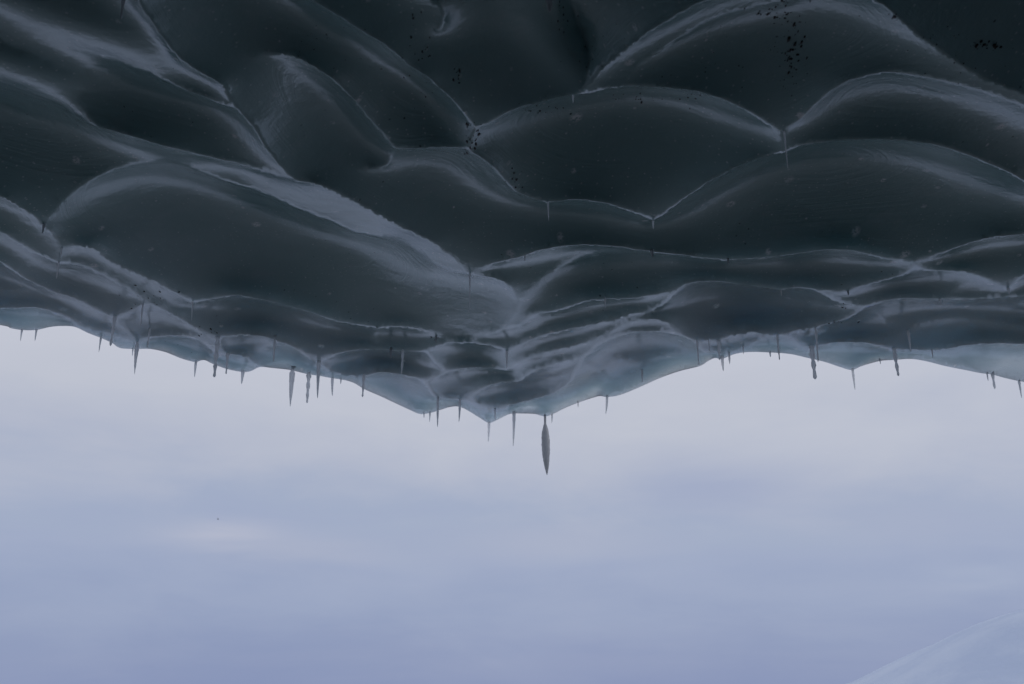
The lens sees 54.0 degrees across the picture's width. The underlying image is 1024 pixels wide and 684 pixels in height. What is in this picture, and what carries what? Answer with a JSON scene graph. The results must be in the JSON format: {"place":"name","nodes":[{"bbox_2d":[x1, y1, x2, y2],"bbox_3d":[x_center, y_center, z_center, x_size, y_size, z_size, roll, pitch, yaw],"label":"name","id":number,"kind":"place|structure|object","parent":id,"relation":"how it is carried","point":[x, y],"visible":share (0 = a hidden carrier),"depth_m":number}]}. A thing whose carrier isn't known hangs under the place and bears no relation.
{"place":"outdoors","nodes":[
{"label":"outdoors","id":0,"kind":"place"},
{"bbox_2d":[0,0,1023,422],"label":"ice ceiling","id":1,"kind":"structure","parent":0,"point":[352,190],"depth_m":5.17},
{"bbox_2d":[109,315,116,345],"bbox_3d":[-2.803,-0.087,7.061,0.025,0.244,0.029,-12,-22,31],"label":"icicle","id":2,"kind":"object","parent":1,"relation":"hanging from","point":[114,318],"visible":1,"depth_m":7.05},
{"bbox_2d":[120,0,124,18],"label":"icicle","id":3,"kind":"object","parent":1,"relation":"hanging from","point":[122,6],"visible":1,"depth_m":3.41},
{"bbox_2d":[134,342,139,373],"bbox_3d":[-2.907,0.113,7.764,0.044,0.280,0.049,11,-22,-29],"label":"icicle","id":4,"kind":"object","parent":1,"relation":"hanging from","point":[136,348],"visible":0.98,"depth_m":7.76},
{"bbox_2d":[140,304,143,325],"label":"icicle","id":5,"kind":"object","parent":1,"relation":"hanging from","point":[141,314],"visible":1,"depth_m":6.77},
{"bbox_2d":[147,328,150,347],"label":"icicle","id":6,"kind":"object","parent":1,"relation":"hanging from","point":[149,331],"visible":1,"depth_m":7.48},
{"bbox_2d":[194,360,196,376],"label":"icicle","id":7,"kind":"object","parent":1,"relation":"hanging from","point":[195,364],"visible":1,"depth_m":8.41},
{"bbox_2d":[213,336,219,376],"bbox_3d":[-2.240,0.103,7.611,0.046,0.339,0.046,0,-19,0],"label":"icicle","id":8,"kind":"object","parent":1,"relation":"hanging from","point":[217,345],"visible":1,"depth_m":7.60},
{"bbox_2d":[225,353,229,373],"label":"icicle","id":9,"kind":"object","parent":1,"relation":"hanging from","point":[227,358],"visible":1,"depth_m":8.13},
{"bbox_2d":[241,370,244,383],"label":"icicle","id":10,"kind":"object","parent":1,"relation":"hanging from","point":[242,373],"visible":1,"depth_m":8.79},
{"bbox_2d":[273,335,276,361],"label":"icicle","id":11,"kind":"object","parent":1,"relation":"hanging from","point":[274,343],"visible":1,"depth_m":7.68},
{"bbox_2d":[289,366,295,405],"bbox_3d":[-1.915,0.388,8.711,0.067,0.363,0.056,0,-19,0],"label":"icicle","id":12,"kind":"object","parent":1,"relation":"hanging from","point":[291,378],"visible":1,"depth_m":8.71},
{"bbox_2d":[306,372,310,402],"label":"icicle","id":13,"kind":"object","parent":1,"relation":"hanging from","point":[308,376],"visible":1,"depth_m":8.85},
{"bbox_2d":[316,361,320,397],"bbox_3d":[-1.617,0.302,8.376,0.045,0.342,0.037,0,-19,0],"label":"icicle","id":14,"kind":"object","parent":1,"relation":"hanging from","point":[318,369],"visible":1,"depth_m":8.38},
{"bbox_2d":[331,377,333,395],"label":"icicle","id":15,"kind":"object","parent":1,"relation":"hanging from","point":[332,380],"visible":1,"depth_m":9.04},
{"bbox_2d":[362,373,364,396],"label":"icicle","id":16,"kind":"object","parent":1,"relation":"hanging from","point":[363,380],"visible":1,"depth_m":8.92},
{"bbox_2d":[401,349,403,373],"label":"icicle","id":17,"kind":"object","parent":1,"relation":"hanging from","point":[402,355],"visible":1,"depth_m":8.05},
{"bbox_2d":[436,397,438,426],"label":"icicle","id":18,"kind":"object","parent":1,"relation":"hanging from","point":[437,403],"visible":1,"depth_m":9.92},
{"bbox_2d":[458,399,460,419],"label":"icicle","id":19,"kind":"object","parent":1,"relation":"hanging from","point":[459,402],"visible":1,"depth_m":9.99},
{"bbox_2d":[469,274,470,304],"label":"icicle","id":20,"kind":"object","parent":1,"relation":"hanging from","point":[469,287],"visible":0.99,"depth_m":6.15},
{"bbox_2d":[487,422,489,440],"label":"icicle","id":21,"kind":"object","parent":1,"relation":"hanging from","point":[488,425],"visible":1,"depth_m":11.28},
{"bbox_2d":[505,351,508,368],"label":"icicle","id":22,"kind":"object","parent":1,"relation":"hanging from","point":[506,352],"visible":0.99,"depth_m":8.06},
{"bbox_2d":[512,411,515,444],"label":"icicle","id":23,"kind":"object","parent":1,"relation":"hanging from","point":[513,415],"visible":1,"depth_m":10.73},
{"bbox_2d":[541,414,549,473],"bbox_3d":[0.360,1.095,10.812,0.112,0.679,0.118,0,-19,0],"label":"icicle","id":24,"kind":"object","parent":1,"relation":"hanging from","point":[545,444],"visible":1,"depth_m":10.77},
{"bbox_2d":[696,340,699,363],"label":"icicle","id":25,"kind":"object","parent":1,"relation":"hanging from","point":[697,344],"visible":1,"depth_m":7.71},
{"bbox_2d":[716,339,720,359],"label":"icicle","id":26,"kind":"object","parent":1,"relation":"hanging from","point":[718,341],"visible":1,"depth_m":7.72},
{"bbox_2d":[720,356,723,370],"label":"icicle","id":27,"kind":"object","parent":1,"relation":"hanging from","point":[722,360],"visible":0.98,"depth_m":8.26},
{"bbox_2d":[776,334,779,359],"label":"icicle","id":28,"kind":"object","parent":1,"relation":"hanging from","point":[777,341],"visible":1,"depth_m":7.54},
{"bbox_2d":[783,131,787,166],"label":"icicle","id":29,"kind":"object","parent":1,"relation":"hanging from","point":[785,146],"visible":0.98,"depth_m":4.27},
{"bbox_2d":[809,345,816,378],"bbox_3d":[2.366,0.151,7.897,0.057,0.292,0.050,0,-19,0],"label":"icicle","id":30,"kind":"object","parent":1,"relation":"hanging from","point":[812,356],"visible":1,"depth_m":7.89},
{"bbox_2d":[815,327,818,360],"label":"icicle","id":31,"kind":"object","parent":1,"relation":"hanging from","point":[816,334],"visible":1,"depth_m":7.37},
{"bbox_2d":[851,369,854,388],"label":"icicle","id":32,"kind":"object","parent":1,"relation":"hanging from","point":[853,375],"visible":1,"depth_m":8.69},
{"bbox_2d":[892,347,898,375],"bbox_3d":[3.043,0.149,7.970,0.043,0.253,0.037,-4,-19,11],"label":"icicle","id":33,"kind":"object","parent":1,"relation":"hanging from","point":[895,356],"visible":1,"depth_m":7.96},
{"bbox_2d":[907,329,910,351],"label":"icicle","id":34,"kind":"object","parent":1,"relation":"hanging from","point":[908,333],"visible":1,"depth_m":7.73},
{"bbox_2d":[991,371,995,388],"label":"icicle","id":35,"kind":"object","parent":1,"relation":"hanging from","point":[993,378],"visible":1,"depth_m":8.90},
{"bbox_2d":[1018,379,1021,397],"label":"icicle","id":36,"kind":"object","parent":1,"relation":"hanging from","point":[1019,383],"visible":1,"depth_m":9.17},
{"bbox_2d":[0,325,1023,683],"label":"sky","id":37,"kind":"structure","parent":0,"point":[759,519]},
{"bbox_2d":[848,609,1023,683],"bbox_3d":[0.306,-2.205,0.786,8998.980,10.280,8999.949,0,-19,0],"label":"snow ground","id":38,"kind":"structure","parent":0,"point":[990,651],"depth_m":35.16}
]}

